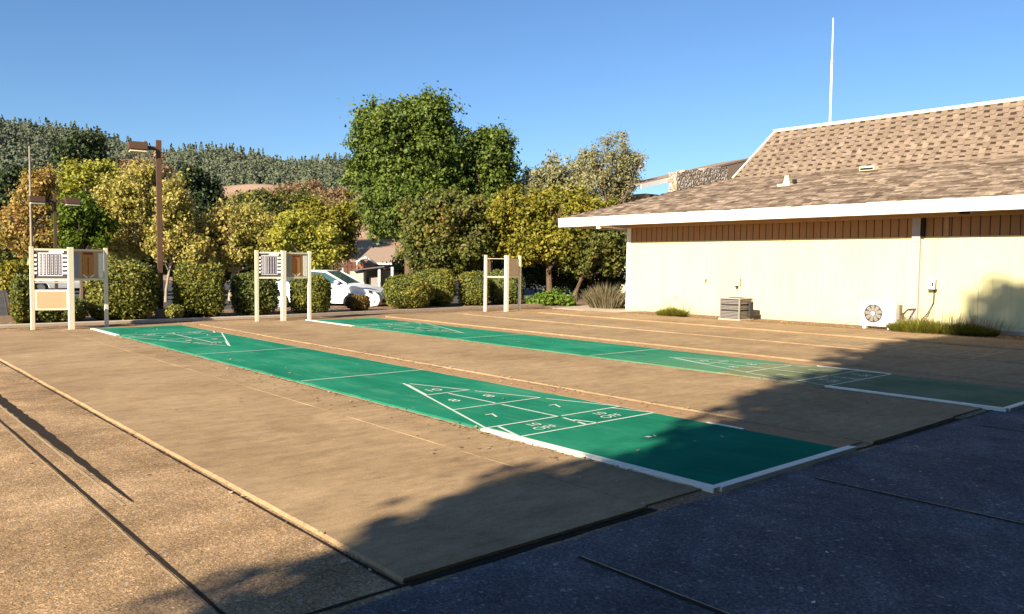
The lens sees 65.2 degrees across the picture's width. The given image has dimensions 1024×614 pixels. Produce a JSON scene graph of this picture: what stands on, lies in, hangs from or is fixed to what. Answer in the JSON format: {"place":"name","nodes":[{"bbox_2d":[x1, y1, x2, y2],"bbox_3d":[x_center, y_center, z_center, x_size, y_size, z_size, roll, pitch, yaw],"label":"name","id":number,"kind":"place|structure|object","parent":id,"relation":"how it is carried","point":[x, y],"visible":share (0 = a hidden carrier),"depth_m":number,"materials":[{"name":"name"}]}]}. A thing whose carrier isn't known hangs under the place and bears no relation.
{"place":"outdoors","nodes":[
{"label":"outdoors","id":0,"kind":"place"},
{"bbox_2d":[147,184,401,270],"bbox_3d":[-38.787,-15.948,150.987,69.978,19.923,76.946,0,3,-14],"label":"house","id":1,"kind":"structure","parent":0,"point":[364,244],"depth_m":135.22,"materials":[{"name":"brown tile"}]},
{"bbox_2d":[1,271,598,281],"bbox_3d":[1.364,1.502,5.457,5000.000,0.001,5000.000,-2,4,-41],"label":"ground","id":2,"kind":"structure","parent":0,"point":[165,278],"depth_m":78.91,"materials":[{"name":"brown soil"}]},
{"bbox_2d":[0,154,43,247],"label":"oak tree","id":3,"kind":"object","parent":2,"relation":"on","point":[8,179],"visible":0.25,"depth_m":58.13,"materials":[{"name":"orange plant"}]},
{"bbox_2d":[43,126,122,171],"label":"oak tree","id":4,"kind":"object","parent":2,"relation":"on","point":[81,145],"visible":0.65,"depth_m":77.71,"materials":[{"name":"green plant"}]},
{"bbox_2d":[122,152,179,212],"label":"dry tree","id":5,"kind":"object","parent":2,"relation":"on","point":[166,171],"visible":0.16,"depth_m":90.52,"materials":[{"name":"brown plant"}]},
{"bbox_2d":[0,302,548,328],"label":"planting bed","id":6,"kind":"object","parent":2,"relation":"on","point":[7,320],"visible":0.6,"depth_m":23.76,"materials":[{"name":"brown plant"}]},
{"bbox_2d":[8,274,38,323],"bbox_3d":[-11.550,-0.168,18.927,0.632,1.230,1.499,-1,4,-31],"label":"hedge shrub","id":7,"kind":"object","parent":6,"relation":"on","point":[19,294],"visible":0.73,"depth_m":18.45,"materials":[{"name":"green plant"}]},
{"bbox_2d":[36,297,87,322],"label":"hedge shrub","id":8,"kind":"object","parent":6,"relation":"on","point":[50,316],"visible":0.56,"depth_m":18.84,"materials":[{"name":"green plant"}]},
{"bbox_2d":[82,259,162,319],"bbox_3d":[-9.869,-0.421,20.351,1.872,1.626,1.563,-1,3,-26],"label":"hedge shrub","id":9,"kind":"object","parent":6,"relation":"on","point":[134,290],"visible":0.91,"depth_m":19.93,"materials":[{"name":"green plant"}]},
{"bbox_2d":[127,140,165,317],"bbox_3d":[-9.493,-2.022,20.823,0.844,4.640,0.440,-1,4,-32],"label":"street lamp","id":10,"kind":"object","parent":6,"relation":"on","point":[137,147],"visible":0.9,"depth_m":20.89,"materials":[{"name":"brown metal"}]},
{"bbox_2d":[163,303,183,317],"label":"shrub","id":11,"kind":"object","parent":6,"relation":"on","point":[171,310],"visible":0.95,"depth_m":20.44,"materials":[{"name":"green plant"}]},
{"bbox_2d":[171,261,226,316],"bbox_3d":[-8.460,-0.473,21.617,1.421,1.627,1.487,-1,3,-21],"label":"hedge shrub","id":12,"kind":"object","parent":6,"relation":"on","point":[198,289],"visible":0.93,"depth_m":21.16,"materials":[{"name":"green plant"}]},
{"bbox_2d":[229,270,279,315],"bbox_3d":[-7.238,-0.379,22.524,1.377,1.365,1.505,0,3,-18],"label":"hedge shrub","id":13,"kind":"object","parent":6,"relation":"on","point":[242,291],"visible":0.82,"depth_m":22.07,"materials":[{"name":"green plant"}]},
{"bbox_2d":[288,274,332,312],"bbox_3d":[-5.936,-0.369,23.558,1.296,1.267,1.500,0,3,-14],"label":"hedge shrub","id":14,"kind":"object","parent":6,"relation":"on","point":[321,292],"visible":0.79,"depth_m":23.07,"materials":[{"name":"green plant"}]},
{"bbox_2d":[343,294,370,310],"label":"round shrub","id":15,"kind":"object","parent":6,"relation":"on","point":[357,302],"visible":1,"depth_m":24.53,"materials":[{"name":"brown plant"}]},
{"bbox_2d":[381,272,438,308],"bbox_3d":[-3.399,-0.531,26.664,1.914,1.320,1.897,0,3,-7],"label":"round shrub","id":16,"kind":"object","parent":6,"relation":"on","point":[409,290],"visible":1,"depth_m":26.12,"materials":[{"name":"green plant"}]},
{"bbox_2d":[286,302,582,316],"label":"kerb","id":17,"kind":"structure","parent":6,"relation":"on","point":[381,311],"depth_m":24.67,"materials":[{"name":"concrete"}]},
{"bbox_2d":[419,267,457,305],"bbox_3d":[-2.681,-0.690,28.489,1.546,1.454,1.717,0,3,-5],"label":"round shrub","id":18,"kind":"object","parent":6,"relation":"on","point":[443,280],"visible":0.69,"depth_m":28.03,"materials":[{"name":"green plant"}]},
{"bbox_2d":[457,270,490,305],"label":"hedge shrub","id":19,"kind":"object","parent":6,"relation":"on","point":[471,288],"visible":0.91,"depth_m":28.63,"materials":[{"name":"green plant"}]},
{"bbox_2d":[262,182,299,200],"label":"dry tree","id":20,"kind":"object","parent":2,"relation":"on","point":[283,187],"visible":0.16,"depth_m":114.19,"materials":[{"name":"brown plant"}]},
{"bbox_2d":[286,177,325,194],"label":"dry tree","id":21,"kind":"object","parent":2,"relation":"on","point":[314,185],"visible":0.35,"depth_m":120.14,"materials":[{"name":"brown plant"}]},
{"bbox_2d":[310,184,354,202],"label":"dry tree","id":22,"kind":"object","parent":2,"relation":"on","point":[336,193],"visible":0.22,"depth_m":110.69,"materials":[{"name":"brown plant"}]},
{"bbox_2d":[487,299,586,306],"bbox_3d":[16.695,-0.548,44.792,45.100,0.314,3.990,-2,4,-41],"label":"planting bed","id":23,"kind":"object","parent":2,"relation":"on","point":[579,300],"visible":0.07,"depth_m":29.89,"materials":[{"name":"brown soil"}]},
{"bbox_2d":[487,269,525,303],"bbox_3d":[-0.251,-0.746,30.361,1.569,1.423,1.519,1,3,0],"label":"hedge shrub","id":24,"kind":"object","parent":23,"relation":"on","point":[496,289],"visible":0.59,"depth_m":29.87,"materials":[{"name":"green plant"}]},
{"bbox_2d":[481,179,619,291],"bbox_3d":[1.714,-2.698,32.904,6.078,5.166,3.674,1,3,2],"label":"broadleaf tree","id":25,"kind":"object","parent":23,"relation":"on","point":[530,230],"visible":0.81,"depth_m":32.06,"materials":[{"name":"yellow plant"}]},
{"bbox_2d":[525,286,579,305],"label":"ground plant","id":26,"kind":"object","parent":23,"relation":"on","point":[553,296],"visible":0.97,"depth_m":29.34,"materials":[{"name":"green plant"}]},
{"bbox_2d":[555,229,626,301],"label":"broadleaf tree","id":27,"kind":"object","parent":23,"relation":"on","point":[608,248],"visible":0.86,"depth_m":32.37,"materials":[{"name":"green plant"}]},
{"bbox_2d":[0,282,617,315],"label":"parking lot","id":28,"kind":"structure","parent":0,"point":[3,311],"depth_m":39.51,"materials":[{"name":"grey asphalt"}]},
{"bbox_2d":[0,259,28,315],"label":"cloud shrub","id":29,"kind":"object","parent":28,"relation":"on","point":[11,269],"visible":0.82,"depth_m":21.93,"materials":[{"name":"yellow plant"}]},
{"bbox_2d":[24,146,34,246],"bbox_3d":[-17.462,-2.827,29.056,0.320,5.995,0.120,-2,4,-41],"label":"utility pole","id":30,"kind":"object","parent":28,"relation":"on","point":[30,213],"visible":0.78,"depth_m":28.98,"materials":[{"name":"grey wood"}]},
{"bbox_2d":[0,238,60,272],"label":"broadleaf tree","id":31,"kind":"object","parent":28,"relation":"on","point":[5,255],"visible":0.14,"depth_m":46.09,"materials":[{"name":"green plant"}]},
{"bbox_2d":[0,162,61,265],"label":"autumn tree","id":32,"kind":"object","parent":28,"relation":"on","point":[15,219],"visible":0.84,"depth_m":33.78,"materials":[{"name":"orange plant"}]},
{"bbox_2d":[28,194,80,289],"bbox_3d":[-14.836,-1.748,26.017,1.440,3.823,0.440,-2,4,-38],"label":"street lamp","id":33,"kind":"object","parent":28,"relation":"on","point":[66,201],"visible":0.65,"depth_m":25.93,"materials":[{"name":"brown metal"}]},
{"bbox_2d":[34,273,86,290],"bbox_3d":[-22.354,-1.398,40.196,4.565,1.445,1.960,-2,4,-44],"label":"parked car","id":34,"kind":"object","parent":28,"relation":"on","point":[46,286],"visible":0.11,"depth_m":39.16,"materials":[{"name":"white paint"}]},
{"bbox_2d":[46,191,125,298],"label":"autumn tree","id":35,"kind":"object","parent":28,"relation":"on","point":[85,223],"visible":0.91,"depth_m":31.36,"materials":[{"name":"green plant"}]},
{"bbox_2d":[51,156,125,295],"bbox_3d":[-19.381,-3.711,36.980,4.419,6.691,3.088,-2,4,-41],"label":"autumn tree","id":36,"kind":"object","parent":28,"relation":"on","point":[76,178],"visible":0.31,"depth_m":36.36,"materials":[{"name":"yellow plant"}]},
{"bbox_2d":[86,157,168,261],"bbox_3d":[-16.226,-3.305,34.127,3.364,6.255,3.004,-2,4,-41],"label":"autumn tree","id":37,"kind":"object","parent":28,"relation":"on","point":[130,204],"visible":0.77,"depth_m":33.73,"materials":[{"name":"yellow plant"}]},
{"bbox_2d":[108,253,171,274],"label":"broadleaf tree","id":38,"kind":"object","parent":28,"relation":"on","point":[150,260],"visible":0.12,"depth_m":41.44,"materials":[{"name":"green plant"}]},
{"bbox_2d":[132,168,221,301],"bbox_3d":[-13.826,-2.931,33.154,3.301,5.654,2.563,-2,4,-41],"label":"autumn tree","id":39,"kind":"object","parent":28,"relation":"on","point":[185,238],"visible":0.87,"depth_m":32.78,"materials":[{"name":"yellow plant"}]},
{"bbox_2d":[174,162,232,234],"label":"conifer tree","id":40,"kind":"object","parent":28,"relation":"on","point":[207,192],"visible":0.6,"depth_m":44.04,"materials":[{"name":"green plant"}]},
{"bbox_2d":[200,190,280,300],"bbox_3d":[-11.964,-2.660,34.975,4.059,4.967,3.218,-2,4,-41],"label":"autumn tree","id":41,"kind":"object","parent":28,"relation":"on","point":[238,241],"visible":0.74,"depth_m":34.43,"materials":[{"name":"yellow plant"}]},
{"bbox_2d":[228,184,330,225],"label":"autumn tree","id":42,"kind":"object","parent":28,"relation":"on","point":[278,205],"visible":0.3,"depth_m":56.56,"materials":[{"name":"green plant"}]},
{"bbox_2d":[260,209,343,269],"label":"autumn tree","id":43,"kind":"object","parent":28,"relation":"on","point":[295,233],"visible":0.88,"depth_m":33.35,"materials":[{"name":"yellow plant"}]},
{"bbox_2d":[292,191,364,269],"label":"autumn tree","id":44,"kind":"object","parent":28,"relation":"on","point":[344,219],"visible":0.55,"depth_m":42.44,"materials":[{"name":"yellow plant"}]},
{"bbox_2d":[276,270,385,307],"bbox_3d":[-6.577,-0.603,28.555,4.565,1.445,1.960,1,3,13],"label":"parked car","id":45,"kind":"object","parent":28,"relation":"on","point":[344,285],"visible":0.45,"depth_m":27.69,"materials":[{"name":"white paint"}]},
{"bbox_2d":[332,81,474,274],"bbox_3d":[-5.319,-5.712,39.254,7.000,10.756,5.121,-2,4,-41],"label":"sweetgum tree","id":46,"kind":"object","parent":28,"relation":"on","point":[414,149],"visible":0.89,"depth_m":38.31,"materials":[{"name":"green plant"}]},
{"bbox_2d":[382,250,464,278],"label":"broadleaf tree","id":47,"kind":"object","parent":28,"relation":"on","point":[396,265],"visible":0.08,"depth_m":46.70,"materials":[{"name":"green plant"}]},
{"bbox_2d":[393,183,502,281],"bbox_3d":[-2.722,-2.395,31.900,4.553,4.972,4.014,-2,4,-41],"label":"broadleaf tree","id":48,"kind":"object","parent":28,"relation":"on","point":[453,233],"visible":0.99,"depth_m":31.07,"materials":[{"name":"green plant"}]},
{"bbox_2d":[451,117,526,293],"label":"sweetgum tree","id":49,"kind":"object","parent":28,"relation":"on","point":[490,166],"visible":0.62,"depth_m":40.59,"materials":[{"name":"green plant"}]},
{"bbox_2d":[468,248,543,274],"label":"broadleaf tree","id":50,"kind":"object","parent":28,"relation":"on","point":[497,264],"visible":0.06,"depth_m":44.88,"materials":[{"name":"green plant"}]},
{"bbox_2d":[518,149,598,287],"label":"olive tree","id":51,"kind":"object","parent":28,"relation":"on","point":[552,174],"visible":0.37,"depth_m":42.04,"materials":[{"name":"grey plant"}]},
{"bbox_2d":[515,254,625,298],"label":"broadleaf tree","id":52,"kind":"object","parent":28,"relation":"on","point":[536,275],"visible":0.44,"depth_m":35.34,"materials":[{"name":"green plant"}]},
{"bbox_2d":[571,129,648,285],"bbox_3d":[4.790,-4.584,39.456,3.636,8.692,2.895,0,3,-17],"label":"olive tree","id":53,"kind":"object","parent":28,"relation":"on","point":[620,181],"visible":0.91,"depth_m":39.06,"materials":[{"name":"grey plant"}]},
{"bbox_2d":[337,261,355,274],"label":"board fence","id":54,"kind":"object","parent":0,"point":[348,267],"visible":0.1,"depth_m":48.84,"materials":[{"name":"brown wood"}]},
{"bbox_2d":[350,266,393,287],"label":"utility shed","id":55,"kind":"structure","parent":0,"point":[378,277],"depth_m":42.87,"materials":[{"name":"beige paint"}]},
{"bbox_2d":[355,247,402,275],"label":"house","id":56,"kind":"structure","parent":0,"point":[373,257],"depth_m":68.37,"materials":[{"name":"brown tile"}]},
{"bbox_2d":[0,308,1023,613],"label":"concrete pad","id":57,"kind":"object","parent":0,"point":[734,550],"visible":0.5,"depth_m":4.33,"materials":[{"name":"beige concrete"}]},
{"bbox_2d":[0,405,124,504],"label":"joint","id":58,"kind":"object","parent":57,"relation":"on","point":[75,466],"visible":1,"depth_m":6.02,"materials":[{"name":"beige concrete"}]},
{"bbox_2d":[0,395,132,500],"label":"joint","id":59,"kind":"object","parent":57,"relation":"on","point":[39,429],"visible":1,"depth_m":6.75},
{"bbox_2d":[29,247,108,329],"bbox_3d":[-9.628,-0.405,17.526,1.564,1.800,0.394,-2,4,-45],"label":"scoreboard","id":60,"kind":"object","parent":57,"relation":"on","point":[70,265],"visible":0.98,"depth_m":17.30,"materials":[{"name":"beige paint"}]},
{"bbox_2d":[0,420,225,613],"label":"joint","id":61,"kind":"object","parent":57,"relation":"on","point":[166,565],"visible":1,"depth_m":4.42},
{"bbox_2d":[0,315,280,327],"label":"kerb","id":62,"kind":"structure","parent":57,"relation":"on","point":[129,321],"depth_m":19.19,"materials":[{"name":"concrete"}]},
{"bbox_2d":[0,361,400,585],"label":"joint","id":63,"kind":"object","parent":57,"relation":"on","point":[331,547],"visible":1,"depth_m":5.03,"materials":[{"name":"beige concrete"}]},
{"bbox_2d":[255,250,310,320],"bbox_3d":[-5.864,-0.540,20.643,1.499,1.820,0.213,-2,4,-39],"label":"scoreboard","id":64,"kind":"object","parent":57,"relation":"on","point":[283,266],"visible":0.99,"depth_m":20.51,"materials":[{"name":"beige paint"}]},
{"bbox_2d":[0,330,647,582],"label":"walkway slab","id":65,"kind":"structure","parent":57,"relation":"on","point":[368,493],"depth_m":5.87,"materials":[{"name":"concrete"}]},
{"bbox_2d":[306,583,407,613],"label":"joint","id":66,"kind":"object","parent":57,"relation":"on","point":[355,599],"visible":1,"depth_m":3.60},
{"bbox_2d":[60,329,700,505],"bbox_3d":[-4.160,0.884,11.187,0.622,0.042,15.860,-2,4,-41],"label":"gutter","id":67,"kind":"object","parent":57,"relation":"on","point":[631,486],"visible":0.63,"depth_m":7.02,"materials":[{"name":"concrete"}]},
{"bbox_2d":[119,336,691,485],"bbox_3d":[-3.945,0.849,11.413,0.069,0.001,15.800,-2,4,-41],"label":"joint","id":68,"kind":"object","parent":57,"relation":"on","point":[376,403],"visible":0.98,"depth_m":8.54,"materials":[{"name":"concrete"}]},
{"bbox_2d":[90,325,856,492],"bbox_3d":[-3.129,0.842,11.976,2.004,0.064,15.925,-2,4,-41],"label":"shuffleboard court","id":69,"kind":"object","parent":57,"relation":"on","point":[711,460],"visible":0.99,"depth_m":7.87,"materials":[{"name":"green paint"}]},
{"bbox_2d":[484,255,520,311],"bbox_3d":[-0.222,-0.755,25.827,1.476,1.820,0.363,-2,4,-41],"label":"scoreboard","id":70,"kind":"object","parent":57,"relation":"on","point":[512,268],"visible":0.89,"depth_m":25.68,"materials":[{"name":"beige paint"}]},
{"bbox_2d":[0,310,1018,595],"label":"fallen leaves","id":71,"kind":"object","parent":57,"relation":"on","point":[454,424],"visible":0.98,"depth_m":9.41,"materials":[{"name":"brown plant"}]},
{"bbox_2d":[185,325,861,447],"bbox_3d":[-2.318,0.819,12.794,0.402,0.040,15.860,-2,4,-41],"label":"gutter","id":72,"kind":"object","parent":57,"relation":"on","point":[801,435],"visible":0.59,"depth_m":9.00,"materials":[{"name":"concrete"}]},
{"bbox_2d":[183,325,705,422],"bbox_3d":[-2.843,0.772,13.103,0.065,0.001,14.700,-2,4,-41],"label":"joint","id":73,"kind":"object","parent":72,"relation":"on","point":[474,379],"visible":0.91,"depth_m":10.15,"materials":[{"name":"concrete"}]},
{"bbox_2d":[204,325,842,437],"bbox_3d":[-2.188,0.789,12.945,0.044,0.001,15.600,-2,4,-41],"label":"joint","id":74,"kind":"object","parent":57,"relation":"on","point":[569,389],"visible":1,"depth_m":9.38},
{"bbox_2d":[404,508,656,585],"bbox_3d":[0.197,1.282,4.381,1.840,0.001,0.072,-2,4,-41],"label":"joint","id":75,"kind":"object","parent":57,"relation":"on","point":[488,559],"visible":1,"depth_m":4.25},
{"bbox_2d":[199,321,954,443],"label":"walkway slab","id":76,"kind":"structure","parent":57,"relation":"on","point":[850,420],"depth_m":9.83,"materials":[{"name":"concrete"}]},
{"bbox_2d":[276,320,981,416],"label":"walkway slab","id":77,"kind":"structure","parent":57,"relation":"on","point":[939,408],"depth_m":11.01,"materials":[{"name":"concrete"}]},
{"bbox_2d":[330,323,966,405],"bbox_3d":[-0.149,0.714,14.723,0.065,0.001,15.800,-2,4,-41],"label":"joint","id":78,"kind":"object","parent":57,"relation":"on","point":[665,366],"visible":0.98,"depth_m":12.05,"materials":[{"name":"brown concrete"}]},
{"bbox_2d":[578,556,729,613],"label":"joint","id":79,"kind":"object","parent":57,"relation":"on","point":[672,593],"visible":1,"depth_m":3.75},
{"bbox_2d":[306,318,1023,411],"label":"shuffleboard court","id":80,"kind":"object","parent":57,"relation":"on","point":[994,397],"visible":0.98,"depth_m":11.88,"materials":[{"name":"green paint"}]},
{"bbox_2d":[375,317,1023,388],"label":"gutter","id":81,"kind":"object","parent":57,"relation":"on","point":[1014,385],"visible":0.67,"depth_m":13.34,"materials":[{"name":"concrete"}]},
{"bbox_2d":[385,314,1023,383],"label":"walkway slab","id":82,"kind":"structure","parent":57,"relation":"on","point":[1015,375],"depth_m":14.26,"materials":[{"name":"concrete"}]},
{"bbox_2d":[447,314,1023,367],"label":"walkway slab","id":83,"kind":"structure","parent":57,"relation":"on","point":[1016,365],"depth_m":15.64,"materials":[{"name":"concrete"}]},
{"bbox_2d":[465,312,1023,363],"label":"walkway slab","id":84,"kind":"structure","parent":57,"relation":"on","point":[1011,357],"depth_m":16.87,"materials":[{"name":"concrete"}]},
{"bbox_2d":[510,315,1006,357],"bbox_3d":[4.505,0.549,18.549,1.856,0.003,11.920,-2,4,-41],"label":"joint","id":85,"kind":"object","parent":84,"relation":"on","point":[821,340],"visible":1,"depth_m":15.61,"materials":[{"name":"paint"}]},
{"bbox_2d":[518,312,1023,352],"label":"gutter","id":86,"kind":"object","parent":57,"relation":"on","point":[792,333],"visible":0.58,"depth_m":18.01,"materials":[{"name":"concrete"}]},
{"bbox_2d":[537,310,1023,350],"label":"walkway slab","id":87,"kind":"structure","parent":57,"relation":"on","point":[977,342],"depth_m":18.87,"materials":[{"name":"concrete"}]},
{"bbox_2d":[580,310,1023,341],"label":"walkway slab","id":88,"kind":"structure","parent":57,"relation":"on","point":[816,326],"depth_m":20.07,"materials":[{"name":"concrete"}]},
{"bbox_2d":[874,418,960,444],"bbox_3d":[3.830,1.156,7.492,1.890,0.001,0.059,-2,4,-41],"label":"joint","id":89,"kind":"object","parent":57,"relation":"on","point":[911,433],"visible":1,"depth_m":7.44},
{"bbox_2d":[815,478,1023,524],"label":"joint","id":90,"kind":"object","parent":57,"relation":"on","point":[923,501],"visible":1,"depth_m":5.18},
{"bbox_2d":[0,0,1023,197],"label":"sky","id":91,"kind":"structure","parent":0,"point":[692,83],"materials":[{"name":"blue"}]},
{"bbox_2d":[549,304,636,311],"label":"walkway","id":92,"kind":"structure","parent":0,"point":[587,307],"depth_m":27.71,"materials":[{"name":"concrete"}]},
{"bbox_2d":[579,281,625,308],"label":"ornamental grass","id":93,"kind":"object","parent":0,"point":[606,298],"depth_m":28.02,"materials":[{"name":"beige plant"}]},
{"bbox_2d":[618,311,1023,340],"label":"soil strip","id":94,"kind":"object","parent":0,"point":[1008,337],"visible":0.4,"depth_m":21.21,"materials":[{"name":"brown soil"}]},
{"bbox_2d":[654,306,690,316],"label":"grass tuft","id":95,"kind":"object","parent":94,"relation":"on","point":[673,311],"visible":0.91,"depth_m":23.93,"materials":[{"name":"green plant"}]},
{"bbox_2d":[718,297,753,320],"bbox_3d":[6.406,0.046,22.826,0.700,0.645,0.730,-2,4,-41],"label":"condenser unit","id":96,"kind":"object","parent":94,"relation":"on","point":[736,308],"visible":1,"depth_m":22.64,"materials":[{"name":"metal"}]},
{"bbox_2d":[558,97,1023,335],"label":"hall building","id":97,"kind":"structure","parent":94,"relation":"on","point":[836,222],"depth_m":22.25,"materials":[{"name":"beige paint"}]},
{"bbox_2d":[622,157,752,293],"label":"wing","id":98,"kind":"structure","parent":97,"relation":"attached to","point":[688,178],"depth_m":40.55,"materials":[{"name":"white paint"}]},
{"bbox_2d":[826,18,833,122],"bbox_3d":[10.307,-7.554,25.805,0.180,3.470,0.180,-2,4,-41],"label":"antenna mast","id":99,"kind":"object","parent":97,"relation":"attached to","point":[831,77],"visible":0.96,"depth_m":25.79,"materials":[{"name":"white metal"}]},
{"bbox_2d":[922,239,937,318],"bbox_3d":[10.322,-0.646,19.777,0.161,2.081,0.369,-2,4,-41],"label":"disconnect box","id":100,"kind":"object","parent":97,"relation":"attached to","point":[933,284],"visible":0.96,"depth_m":19.72,"materials":[{"name":"white metal"}]},
{"bbox_2d":[629,311,1020,339],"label":"fallen leaves","id":101,"kind":"object","parent":94,"relation":"on","point":[815,324],"visible":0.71,"depth_m":21.48,"materials":[{"name":"brown plant"}]},
{"bbox_2d":[860,300,915,329],"bbox_3d":[9.470,0.195,20.155,0.901,0.700,1.032,-2,4,-41],"label":"heat pump unit","id":102,"kind":"object","parent":94,"relation":"on","point":[876,313],"visible":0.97,"depth_m":19.89,"materials":[{"name":"white metal"}]},
{"bbox_2d":[883,317,949,333],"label":"grass tuft","id":103,"kind":"object","parent":94,"relation":"on","point":[920,327],"visible":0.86,"depth_m":18.94,"materials":[{"name":"green plant"}]},
{"bbox_2d":[896,306,986,328],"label":"dry grass","id":104,"kind":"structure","parent":94,"relation":"on","point":[932,313],"depth_m":19.16,"materials":[{"name":"plant"}]},
{"bbox_2d":[935,322,1002,336],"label":"grass tuft","id":105,"kind":"object","parent":94,"relation":"on","point":[975,330],"visible":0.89,"depth_m":18.21,"materials":[{"name":"green plant"}]},
{"bbox_2d":[944,309,1012,336],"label":"dry grass","id":106,"kind":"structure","parent":94,"relation":"on","point":[974,319],"depth_m":18.40,"materials":[{"name":"plant"}]},
{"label":"hill","id":107,"kind":"structure","parent":0,"visible":0},
{"bbox_2d":[0,114,572,242],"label":"forest","id":108,"kind":"object","parent":107,"relation":"on","point":[230,166],"visible":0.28,"depth_m":315.60,"materials":[{"name":"green plant"}]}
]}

